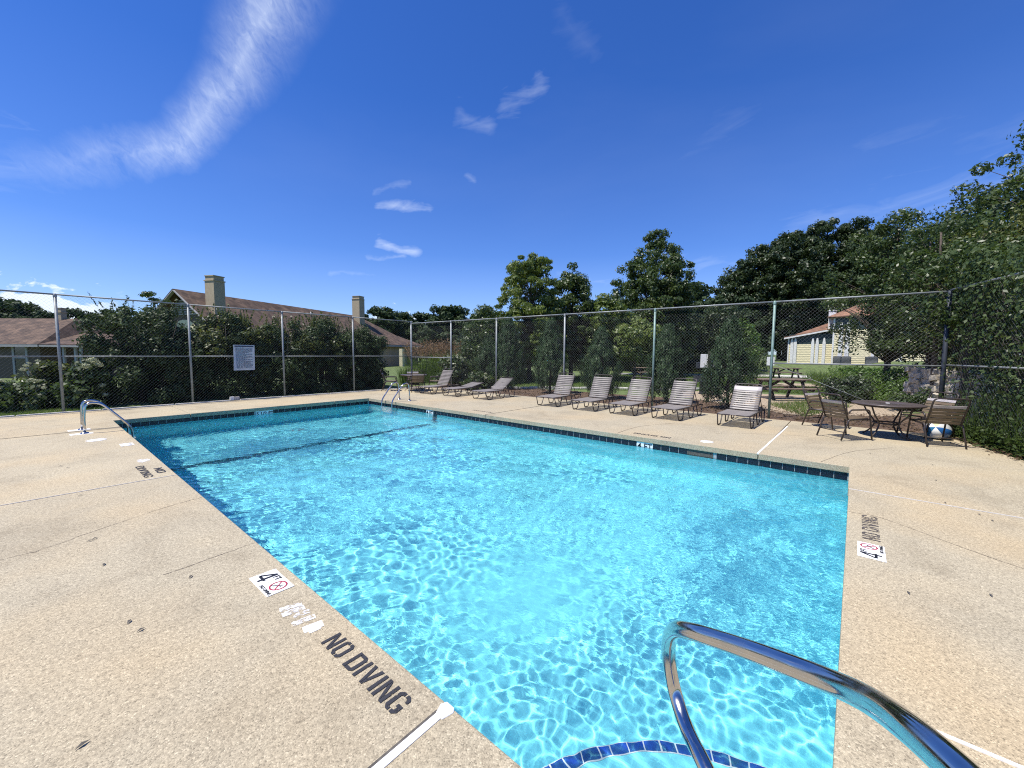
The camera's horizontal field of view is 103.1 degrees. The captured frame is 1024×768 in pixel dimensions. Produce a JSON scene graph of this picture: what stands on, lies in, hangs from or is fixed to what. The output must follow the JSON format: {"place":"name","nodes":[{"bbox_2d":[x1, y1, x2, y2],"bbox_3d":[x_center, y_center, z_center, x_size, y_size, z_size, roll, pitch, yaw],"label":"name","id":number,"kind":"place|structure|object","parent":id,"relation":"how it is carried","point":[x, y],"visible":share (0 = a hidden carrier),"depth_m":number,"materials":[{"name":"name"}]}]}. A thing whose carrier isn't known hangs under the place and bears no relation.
{"place":"outdoors","nodes":[
{"label":"outdoors","id":0,"kind":"place"},
{"bbox_2d":[0,405,110,415],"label":"lawn grass","id":1,"kind":"structure","parent":0,"point":[48,411],"depth_m":10.21,"materials":[{"name":"plant"}]},
{"bbox_2d":[392,362,420,384],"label":"tall grass","id":2,"kind":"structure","parent":0,"point":[402,378],"depth_m":19.42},
{"bbox_2d":[399,339,446,383],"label":"tall grass","id":3,"kind":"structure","parent":0,"point":[424,363],"depth_m":20.75,"materials":[{"name":"plant"}]},
{"bbox_2d":[420,338,461,377],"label":"tall grass","id":4,"kind":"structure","parent":0,"point":[446,352],"depth_m":22.27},
{"bbox_2d":[0,387,1023,767],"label":"pool deck","id":5,"kind":"structure","parent":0,"point":[220,661],"depth_m":2.39,"materials":[{"name":"concrete"}]},
{"bbox_2d":[78,399,133,437],"bbox_3d":[-7.862,1.157,7.909,0.682,1.713,0.760,4,6,40],"label":"handrail","id":6,"kind":"object","parent":5,"relation":"attached to","point":[83,416],"visible":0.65,"depth_m":7.78,"materials":[{"name":"metal"}]},
{"bbox_2d":[249,569,293,596],"bbox_3d":[-1.593,1.310,2.688,0.320,0.006,0.165,4,6,40],"label":"depth marker","id":7,"kind":"object","parent":5,"relation":"on","point":[270,582],"visible":1,"depth_m":2.68,"materials":[{"name":"tile"}]},
{"bbox_2d":[381,382,411,407],"bbox_3d":[-3.688,0.809,12.912,0.682,1.713,0.760,4,6,40],"label":"pool ladder","id":8,"kind":"object","parent":5,"relation":"attached to","point":[396,393],"visible":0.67,"depth_m":12.88,"materials":[{"name":"silver metal"}]},
{"bbox_2d":[409,371,424,392],"bbox_3d":[-3.673,-0.110,15.712,0.527,0.834,0.695,-1,5,-23],"label":"strap chair","id":9,"kind":"object","parent":5,"relation":"on","point":[420,379],"visible":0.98,"depth_m":15.52,"materials":[{"name":"beige plastic"}]},
{"bbox_2d":[418,368,459,393],"bbox_3d":[-2.781,-0.126,15.592,0.659,0.912,1.645,4,5,37],"label":"sun lounger","id":10,"kind":"object","parent":5,"relation":"on","point":[443,381],"visible":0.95,"depth_m":15.74,"materials":[{"name":"beige plastic"}]},
{"bbox_2d":[441,382,484,396],"bbox_3d":[-1.766,0.178,14.881,0.659,0.426,1.682,4,5,37],"label":"sun lounger","id":11,"kind":"object","parent":5,"relation":"on","point":[466,386],"visible":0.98,"depth_m":14.96,"materials":[{"name":"beige plastic"}]},
{"bbox_2d":[118,401,848,479],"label":"swimming pool","id":12,"kind":"structure","parent":5,"relation":"in","point":[827,473],"depth_m":8.54,"materials":[{"name":"tile"}]},
{"bbox_2d":[122,404,847,767],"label":"water","id":13,"kind":"structure","parent":12,"relation":"in","point":[522,596],"depth_m":3.32,"materials":[{"name":"liquid"}]},
{"bbox_2d":[472,377,515,399],"bbox_3d":[-0.611,0.129,13.955,0.659,0.680,1.645,4,5,38],"label":"sun lounger","id":14,"kind":"object","parent":5,"relation":"on","point":[501,383],"visible":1,"depth_m":14.15,"materials":[{"name":"beige plastic"}]},
{"bbox_2d":[536,373,580,406],"bbox_3d":[1.438,0.141,12.323,0.659,0.930,1.645,4,5,37],"label":"sun lounger","id":15,"kind":"object","parent":5,"relation":"on","point":[563,388],"visible":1,"depth_m":12.46,"materials":[{"name":"beige plastic"}]},
{"bbox_2d":[571,374,618,411],"bbox_3d":[2.364,0.214,11.440,0.659,0.930,1.645,4,6,39],"label":"sun lounger","id":16,"kind":"object","parent":5,"relation":"on","point":[600,389],"visible":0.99,"depth_m":11.58,"materials":[{"name":"beige plastic"}]},
{"bbox_2d":[608,376,657,415],"bbox_3d":[3.217,0.283,10.721,0.659,0.912,1.645,4,6,41],"label":"sun lounger","id":17,"kind":"object","parent":5,"relation":"on","point":[639,389],"visible":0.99,"depth_m":10.86,"materials":[{"name":"beige plastic"}]},
{"bbox_2d":[651,378,702,420],"bbox_3d":[4.081,0.339,9.991,0.659,0.924,1.645,5,6,44],"label":"sun lounger","id":18,"kind":"object","parent":5,"relation":"on","point":[674,392],"visible":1,"depth_m":10.11,"materials":[{"name":"beige plastic"}]},
{"bbox_2d":[717,383,765,428],"bbox_3d":[5.157,0.449,9.089,0.659,0.856,1.645,4,6,41],"label":"sun lounger","id":19,"kind":"object","parent":5,"relation":"on","point":[753,391],"visible":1,"depth_m":9.27,"materials":[{"name":"beige plastic"}]},
{"bbox_2d":[661,620,980,767],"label":"hand rail","id":20,"kind":"object","parent":5,"relation":"on","point":[926,744],"visible":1,"depth_m":0.72,"materials":[{"name":"silver metal"}]},
{"bbox_2d":[801,386,849,428],"bbox_3d":[6.671,0.495,8.659,0.527,0.834,0.695,-1,5,-20],"label":"strap chair","id":21,"kind":"object","parent":5,"relation":"on","point":[813,399],"visible":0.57,"depth_m":8.80,"materials":[{"name":"beige plastic"}]},
{"bbox_2d":[816,392,872,440],"bbox_3d":[6.126,0.579,7.496,0.695,0.834,0.527,0,4,-7],"label":"strap chair","id":22,"kind":"object","parent":5,"relation":"on","point":[842,414],"visible":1,"depth_m":7.39,"materials":[{"name":"beige plastic"}]},
{"bbox_2d":[857,541,886,562],"bbox_3d":[2.807,1.304,3.173,0.165,0.006,0.320,4,6,40],"label":"depth marker","id":23,"kind":"object","parent":5,"relation":"on","point":[870,551],"visible":1,"depth_m":3.16,"materials":[{"name":"tile"}]},
{"bbox_2d":[851,400,927,440],"bbox_3d":[7.043,0.675,7.638,1.060,0.645,1.060,3,5,28],"label":"round table","id":24,"kind":"object","parent":5,"relation":"on","point":[887,404],"visible":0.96,"depth_m":7.53,"materials":[{"name":"brown plastic"}]},
{"bbox_2d":[896,391,958,437],"bbox_3d":[7.940,0.572,7.756,0.695,0.834,0.527,0,4,-6],"label":"strap chair","id":25,"kind":"object","parent":5,"relation":"on","point":[942,403],"visible":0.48,"depth_m":7.75,"materials":[{"name":"beige plastic"}]},
{"bbox_2d":[923,423,951,438],"bbox_3d":[7.856,0.853,7.500,0.374,0.323,0.377,4,6,40],"label":"beach ball","id":26,"kind":"object","parent":5,"relation":"on","point":[935,430],"visible":0.71,"depth_m":7.38,"materials":[{"name":"blue plastic"}]},
{"bbox_2d":[905,398,970,448],"bbox_3d":[7.331,0.625,6.994,0.527,0.834,0.695,2,5,20],"label":"strap chair","id":27,"kind":"object","parent":5,"relation":"on","point":[942,417],"visible":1,"depth_m":6.79,"materials":[{"name":"beige plastic"}]},
{"bbox_2d":[949,434,1023,461],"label":"leaf litter","id":28,"kind":"object","parent":5,"relation":"on","point":[995,451],"visible":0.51,"depth_m":6.59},
{"bbox_2d":[0,354,1023,460],"bbox_3d":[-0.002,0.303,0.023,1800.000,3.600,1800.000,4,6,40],"label":"ground","id":29,"kind":"structure","parent":0,"point":[575,372],"depth_m":21.54,"materials":[{"name":"green plant"}]},
{"bbox_2d":[0,300,42,317],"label":"distant tree","id":30,"kind":"object","parent":29,"relation":"on","point":[20,308],"visible":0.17,"depth_m":64.30,"materials":[{"name":"green plant"}]},
{"bbox_2d":[0,375,59,411],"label":"flowering shrub","id":31,"kind":"object","parent":29,"relation":"on","point":[9,386],"visible":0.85,"depth_m":10.40,"materials":[{"name":"green plant"}]},
{"bbox_2d":[14,309,54,318],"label":"distant tree","id":32,"kind":"object","parent":29,"relation":"on","point":[38,313],"visible":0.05,"depth_m":61.03,"materials":[{"name":"green plant"}]},
{"bbox_2d":[11,359,77,408],"bbox_3d":[-12.730,0.013,11.241,1.504,1.416,1.485,4,6,40],"label":"flowering shrub","id":33,"kind":"object","parent":29,"relation":"on","point":[53,368],"visible":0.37,"depth_m":10.96,"materials":[{"name":"green plant"}]},
{"bbox_2d":[0,308,131,378],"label":"house","id":34,"kind":"structure","parent":29,"relation":"on","point":[16,334],"depth_m":30.40,"materials":[{"name":"brown"}]},
{"bbox_2d":[11,347,29,378],"bbox_3d":[-36.084,-1.632,29.836,1.200,2.515,0.095,1,4,3],"label":"window","id":35,"kind":"structure","parent":34,"relation":"in","point":[25,352],"depth_m":29.82,"materials":[{"name":"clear glass"}]},
{"bbox_2d":[66,307,91,319],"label":"distant tree","id":36,"kind":"object","parent":29,"relation":"on","point":[71,312],"visible":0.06,"depth_m":65.19,"materials":[{"name":"green plant"}]},
{"bbox_2d":[49,357,116,408],"bbox_3d":[-11.633,0.022,11.046,1.226,1.563,1.330,1,4,13],"label":"flowering shrub","id":37,"kind":"object","parent":29,"relation":"on","point":[85,391],"visible":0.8,"depth_m":10.88,"materials":[{"name":"green plant"}]},
{"bbox_2d":[64,293,221,404],"bbox_3d":[-11.127,-0.851,12.489,2.923,3.719,3.679,4,6,40],"label":"hedge shrub","id":38,"kind":"object","parent":29,"relation":"on","point":[154,322],"visible":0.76,"depth_m":11.96,"materials":[{"name":"green plant"}]},
{"bbox_2d":[131,291,177,334],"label":"garden tree","id":39,"kind":"object","parent":29,"relation":"on","point":[148,294],"visible":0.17,"depth_m":19.85,"materials":[{"name":"green plant"}]},
{"bbox_2d":[0,289,412,415],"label":"chain link fence","id":40,"kind":"object","parent":29,"relation":"on","point":[59,356],"visible":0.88,"depth_m":11.88,"materials":[{"name":"metal"}]},
{"bbox_2d":[233,345,254,370],"bbox_3d":[-8.516,-0.839,12.900,0.184,0.800,0.627,4,6,40],"label":"notice board","id":41,"kind":"object","parent":40,"relation":"attached to","point":[244,357],"visible":1,"depth_m":12.91,"materials":[{"name":"metal"}]},
{"bbox_2d":[0,387,414,416],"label":"fence kerb","id":42,"kind":"structure","parent":29,"relation":"on","point":[186,403],"depth_m":11.69,"materials":[{"name":"concrete"}]},
{"bbox_2d":[178,303,281,398],"bbox_3d":[-9.778,-0.962,14.028,3.028,3.583,3.145,4,6,40],"label":"hedge shrub","id":43,"kind":"object","parent":29,"relation":"on","point":[223,372],"visible":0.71,"depth_m":13.56,"materials":[{"name":"green plant"}]},
{"bbox_2d":[245,313,324,394],"bbox_3d":[-8.603,-0.987,15.383,2.928,3.389,2.772,4,6,40],"label":"hedge shrub","id":44,"kind":"object","parent":29,"relation":"on","point":[274,372],"visible":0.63,"depth_m":14.94,"materials":[{"name":"green plant"}]},
{"bbox_2d":[156,275,423,377],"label":"long house","id":45,"kind":"structure","parent":29,"relation":"on","point":[214,293],"depth_m":33.74,"materials":[{"name":"brown"}]},
{"bbox_2d":[284,311,358,392],"bbox_3d":[-7.690,-1.103,16.497,2.850,3.652,3.206,4,6,40],"label":"hedge shrub","id":46,"kind":"object","parent":29,"relation":"on","point":[335,362],"visible":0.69,"depth_m":15.98,"materials":[{"name":"green plant"}]},
{"bbox_2d":[329,317,391,389],"bbox_3d":[-6.683,-1.134,17.645,2.615,3.426,2.550,4,6,40],"label":"hedge shrub","id":47,"kind":"object","parent":29,"relation":"on","point":[362,345],"visible":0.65,"depth_m":17.13,"materials":[{"name":"green plant"}]},
{"bbox_2d":[365,305,405,337],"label":"distant tree","id":48,"kind":"object","parent":29,"relation":"on","point":[384,312],"visible":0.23,"depth_m":60.96,"materials":[{"name":"green plant"}]},
{"bbox_2d":[384,311,418,338],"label":"distant tree","id":49,"kind":"object","parent":29,"relation":"on","point":[406,332],"visible":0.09,"depth_m":65.49,"materials":[{"name":"green plant"}]},
{"bbox_2d":[396,311,421,337],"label":"distant tree","id":50,"kind":"object","parent":29,"relation":"on","point":[406,315],"visible":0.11,"depth_m":68.72,"materials":[{"name":"green plant"}]},
{"bbox_2d":[412,311,426,358],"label":"distant tree","id":51,"kind":"object","parent":29,"relation":"on","point":[418,316],"visible":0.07,"depth_m":73.66,"materials":[{"name":"green plant"}]},
{"bbox_2d":[415,319,452,358],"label":"distant tree","id":52,"kind":"object","parent":29,"relation":"on","point":[431,331],"visible":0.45,"depth_m":61.50,"materials":[{"name":"green plant"}]},
{"bbox_2d":[407,304,465,355],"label":"distant tree","id":53,"kind":"object","parent":29,"relation":"on","point":[437,316],"visible":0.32,"depth_m":63.63,"materials":[{"name":"green plant"}]},
{"bbox_2d":[438,304,471,327],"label":"distant tree","id":54,"kind":"object","parent":29,"relation":"on","point":[458,310],"visible":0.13,"depth_m":66.05,"materials":[{"name":"green plant"}]},
{"bbox_2d":[443,332,480,370],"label":"undergrowth shrub","id":55,"kind":"object","parent":29,"relation":"on","point":[459,342],"visible":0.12,"depth_m":24.63,"materials":[{"name":"green plant"}]},
{"bbox_2d":[473,334,501,376],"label":"conifer","id":56,"kind":"object","parent":29,"relation":"on","point":[489,353],"visible":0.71,"depth_m":18.82,"materials":[{"name":"plant"}]},
{"bbox_2d":[458,304,517,376],"bbox_3d":[-1.407,-1.907,20.625,3.147,4.227,2.955,4,6,40],"label":"garden tree","id":57,"kind":"object","parent":29,"relation":"on","point":[485,311],"visible":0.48,"depth_m":19.98,"materials":[{"name":"green plant"}]},
{"bbox_2d":[493,252,571,381],"bbox_3d":[1.096,-3.487,22.279,4.703,7.165,4.920,4,6,40],"label":"ash tree","id":58,"kind":"object","parent":29,"relation":"on","point":[524,274],"visible":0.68,"depth_m":21.41,"materials":[{"name":"green plant"}]},
{"bbox_2d":[526,262,616,374],"bbox_3d":[3.740,-3.736,24.843,5.481,7.314,6.277,4,6,40],"label":"pyramidal tree","id":59,"kind":"object","parent":29,"relation":"on","point":[576,285],"visible":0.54,"depth_m":23.87,"materials":[{"name":"green plant"}]},
{"bbox_2d":[491,386,722,389],"bbox_3d":[4.311,0.204,17.741,10.893,0.140,0.832,0,4,-2],"label":"lawn edging","id":60,"kind":"object","parent":29,"relation":"on","point":[535,387],"visible":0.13,"depth_m":17.75,"materials":[{"name":"concrete"}]},
{"bbox_2d":[580,293,636,357],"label":"garden tree","id":61,"kind":"object","parent":29,"relation":"on","point":[606,302],"visible":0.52,"depth_m":22.35,"materials":[{"name":"green plant"}]},
{"bbox_2d":[608,316,662,380],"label":"garden tree","id":62,"kind":"object","parent":29,"relation":"on","point":[642,331],"visible":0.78,"depth_m":21.52,"materials":[{"name":"green plant"}]},
{"bbox_2d":[492,373,806,390],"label":"lawn grass","id":63,"kind":"structure","parent":29,"relation":"on","point":[625,381],"depth_m":22.48,"materials":[{"name":"plant"}]},
{"bbox_2d":[609,228,702,366],"bbox_3d":[10.503,-5.872,30.201,7.389,10.862,7.335,4,6,40],"label":"pear tree","id":64,"kind":"object","parent":29,"relation":"on","point":[667,289],"visible":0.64,"depth_m":28.50,"materials":[{"name":"green plant"}]},
{"bbox_2d":[411,290,953,431],"bbox_3d":[2.097,-0.792,12.965,16.359,2.945,0.102,4,5,37],"label":"chain link fence","id":65,"kind":"object","parent":29,"relation":"on","point":[944,356],"visible":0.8,"depth_m":10.03,"materials":[{"name":"metal"}]},
{"bbox_2d":[404,384,970,432],"bbox_3d":[3.096,0.447,13.967,18.085,0.120,4.121,4,6,40],"label":"mulch bed","id":66,"kind":"object","parent":29,"relation":"on","point":[789,418],"visible":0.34,"depth_m":10.72,"materials":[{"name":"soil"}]},
{"bbox_2d":[433,354,472,386],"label":"flowering shrub","id":67,"kind":"object","parent":66,"relation":"on","point":[458,363],"visible":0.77,"depth_m":18.28,"materials":[{"name":"green plant"}]},
{"bbox_2d":[461,370,494,389],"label":"flowering shrub","id":68,"kind":"object","parent":66,"relation":"on","point":[490,378],"visible":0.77,"depth_m":16.85,"materials":[{"name":"green plant"}]},
{"bbox_2d":[488,314,528,388],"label":"conifer","id":69,"kind":"object","parent":66,"relation":"on","point":[517,355],"visible":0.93,"depth_m":17.26,"materials":[{"name":"plant"}]},
{"bbox_2d":[531,318,568,392],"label":"conifer","id":70,"kind":"object","parent":66,"relation":"on","point":[553,332],"visible":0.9,"depth_m":15.39,"materials":[{"name":"plant"}]},
{"bbox_2d":[578,326,625,398],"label":"conifer","id":71,"kind":"object","parent":66,"relation":"on","point":[604,354],"visible":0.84,"depth_m":13.73,"materials":[{"name":"plant"}]},
{"bbox_2d":[643,320,690,402],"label":"conifer","id":72,"kind":"object","parent":66,"relation":"on","point":[670,344],"visible":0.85,"depth_m":12.57,"materials":[{"name":"plant"}]},
{"bbox_2d":[699,315,761,410],"bbox_3d":[6.146,-0.550,11.432,1.535,2.768,1.454,4,6,40],"label":"conifer","id":73,"kind":"object","parent":66,"relation":"on","point":[739,369],"visible":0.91,"depth_m":11.21,"materials":[{"name":"plant"}]},
{"bbox_2d":[680,281,733,313],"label":"distant tree","id":74,"kind":"object","parent":29,"relation":"on","point":[705,293],"visible":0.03,"depth_m":57.60,"materials":[{"name":"green plant"}]},
{"bbox_2d":[681,302,754,372],"bbox_3d":[16.807,-3.749,34.001,6.612,6.142,6.540,4,6,40],"label":"garden tree","id":75,"kind":"object","parent":29,"relation":"on","point":[702,332],"visible":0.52,"depth_m":32.39,"materials":[{"name":"green plant"}]},
{"bbox_2d":[705,296,744,325],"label":"distant tree","id":76,"kind":"object","parent":29,"relation":"on","point":[719,300],"visible":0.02,"depth_m":43.18,"materials":[{"name":"green plant"}]},
{"bbox_2d":[698,317,762,372],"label":"garden tree","id":77,"kind":"object","parent":29,"relation":"on","point":[751,332],"visible":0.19,"depth_m":32.02,"materials":[{"name":"green plant"}]},
{"bbox_2d":[712,267,775,329],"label":"oak tree","id":78,"kind":"object","parent":29,"relation":"on","point":[731,286],"visible":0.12,"depth_m":63.42,"materials":[{"name":"green plant"}]},
{"bbox_2d":[733,294,771,348],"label":"distant tree","id":79,"kind":"object","parent":29,"relation":"on","point":[752,318],"visible":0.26,"depth_m":47.83,"materials":[{"name":"green plant"}]},
{"bbox_2d":[715,243,797,346],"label":"oak tree","id":80,"kind":"object","parent":29,"relation":"on","point":[759,251],"visible":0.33,"depth_m":61.31,"materials":[{"name":"green plant"}]},
{"bbox_2d":[751,341,769,369],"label":"undergrowth shrub","id":81,"kind":"object","parent":29,"relation":"on","point":[763,351],"visible":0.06,"depth_m":35.28,"materials":[{"name":"green plant"}]},
{"bbox_2d":[768,368,801,378],"bbox_3d":[18.172,-0.715,26.948,1.666,0.708,1.534,1,4,12],"label":"picnic table","id":82,"kind":"object","parent":29,"relation":"on","point":[778,372],"visible":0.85,"depth_m":26.75,"materials":[{"name":"brown wood"}]},
{"bbox_2d":[749,229,835,360],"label":"oak tree","id":83,"kind":"object","parent":29,"relation":"on","point":[796,251],"visible":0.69,"depth_m":57.70,"materials":[{"name":"green plant"}]},
{"bbox_2d":[682,390,909,416],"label":"gravel yard","id":84,"kind":"structure","parent":29,"relation":"on","point":[779,397],"depth_m":12.40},
{"bbox_2d":[748,378,821,399],"bbox_3d":[9.446,0.173,14.256,1.666,0.708,1.534,0,4,0],"label":"picnic table","id":85,"kind":"object","parent":84,"relation":"on","point":[789,386],"visible":0.73,"depth_m":13.99,"materials":[{"name":"brown wood"}]},
{"bbox_2d":[771,397,854,416],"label":"weeds","id":86,"kind":"object","parent":84,"relation":"on","point":[801,406],"visible":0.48,"depth_m":11.69,"materials":[{"name":"green plant"}]},
{"bbox_2d":[782,217,869,333],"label":"oak tree","id":87,"kind":"object","parent":29,"relation":"on","point":[819,229],"visible":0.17,"depth_m":58.93,"materials":[{"name":"green plant"}]},
{"bbox_2d":[816,373,877,402],"bbox_3d":[11.076,0.183,13.377,1.293,1.112,1.735,0,4,-7],"label":"mound shrub","id":88,"kind":"object","parent":29,"relation":"on","point":[851,383],"visible":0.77,"depth_m":13.17,"materials":[{"name":"green plant"}]},
{"bbox_2d":[813,216,894,333],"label":"oak tree","id":89,"kind":"object","parent":29,"relation":"on","point":[859,223],"visible":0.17,"depth_m":57.31,"materials":[{"name":"green plant"}]},
{"bbox_2d":[827,365,882,378],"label":"mound shrub","id":90,"kind":"object","parent":29,"relation":"on","point":[848,369],"visible":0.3,"depth_m":22.64,"materials":[{"name":"green plant"}]},
{"bbox_2d":[784,302,938,363],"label":"yellow house","id":91,"kind":"structure","parent":29,"relation":"on","point":[809,350],"depth_m":42.83,"materials":[{"name":"wood"}]},
{"bbox_2d":[864,364,909,400],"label":"mound shrub","id":92,"kind":"object","parent":29,"relation":"on","point":[889,385],"visible":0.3,"depth_m":13.26,"materials":[{"name":"green plant"}]},
{"bbox_2d":[818,207,985,382],"bbox_3d":[12.764,-2.549,13.851,3.914,6.727,4.087,1,4,13],"label":"corner tree","id":93,"kind":"object","parent":29,"relation":"on","point":[875,268],"visible":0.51,"depth_m":13.73,"materials":[{"name":"green plant"}]},
{"bbox_2d":[884,387,931,411],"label":"mound shrub","id":94,"kind":"object","parent":29,"relation":"on","point":[908,398],"visible":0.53,"depth_m":10.93,"materials":[{"name":"green plant"}]},
{"bbox_2d":[871,213,1000,395],"bbox_3d":[11.525,-1.803,10.747,3.148,5.102,2.702,4,6,40],"label":"corner tree","id":95,"kind":"object","parent":29,"relation":"on","point":[921,255],"visible":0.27,"depth_m":10.82,"materials":[{"name":"green plant"}]},
{"bbox_2d":[903,366,999,425],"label":"stone wall","id":96,"kind":"structure","parent":29,"relation":"on","point":[919,381],"depth_m":10.70,"materials":[{"name":"stone"}]},
{"bbox_2d":[884,178,1023,370],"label":"corner tree","id":97,"kind":"object","parent":29,"relation":"on","point":[947,229],"visible":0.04,"depth_m":14.07,"materials":[{"name":"green plant"}]},
{"bbox_2d":[886,209,1023,415],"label":"corner tree","id":98,"kind":"object","parent":29,"relation":"on","point":[938,271],"visible":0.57,"depth_m":8.27,"materials":[{"name":"green plant"}]},
{"bbox_2d":[921,200,1023,376],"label":"corner tree","id":99,"kind":"object","parent":29,"relation":"on","point":[1020,229],"visible":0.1,"depth_m":9.17,"materials":[{"name":"green plant"}]},
{"bbox_2d":[924,381,1023,453],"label":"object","id":100,"kind":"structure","parent":29,"relation":"on","point":[975,412],"depth_m":6.83,"materials":[{"name":"plant"}]},
{"bbox_2d":[935,120,1023,315],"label":"corner tree","id":101,"kind":"object","parent":29,"relation":"on","point":[1017,181],"visible":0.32,"depth_m":10.62,"materials":[{"name":"green plant"}]},
{"bbox_2d":[945,271,1023,457],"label":"chain link fence","id":102,"kind":"object","parent":29,"relation":"on","point":[984,366],"visible":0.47,"depth_m":6.96,"materials":[{"name":"metal"}]},
{"bbox_2d":[928,242,1023,456],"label":"vine","id":103,"kind":"object","parent":102,"relation":"attached to","point":[1017,263],"visible":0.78,"depth_m":7.05,"materials":[{"name":"green plant"}]},
{"bbox_2d":[948,423,1023,458],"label":"ground cover","id":104,"kind":"object","parent":29,"relation":"on","point":[996,440],"visible":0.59,"depth_m":6.74,"materials":[{"name":"green plant"}]},
{"bbox_2d":[0,0,1023,354],"label":"sky","id":105,"kind":"structure","parent":0,"point":[399,155],"materials":[{"name":"blue"}]},
{"bbox_2d":[762,385,828,395],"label":"lawn grass","id":106,"kind":"structure","parent":0,"point":[793,391],"depth_m":16.95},
{"bbox_2d":[809,369,850,385],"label":"bush","id":107,"kind":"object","parent":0,"point":[818,378],"depth_m":20.39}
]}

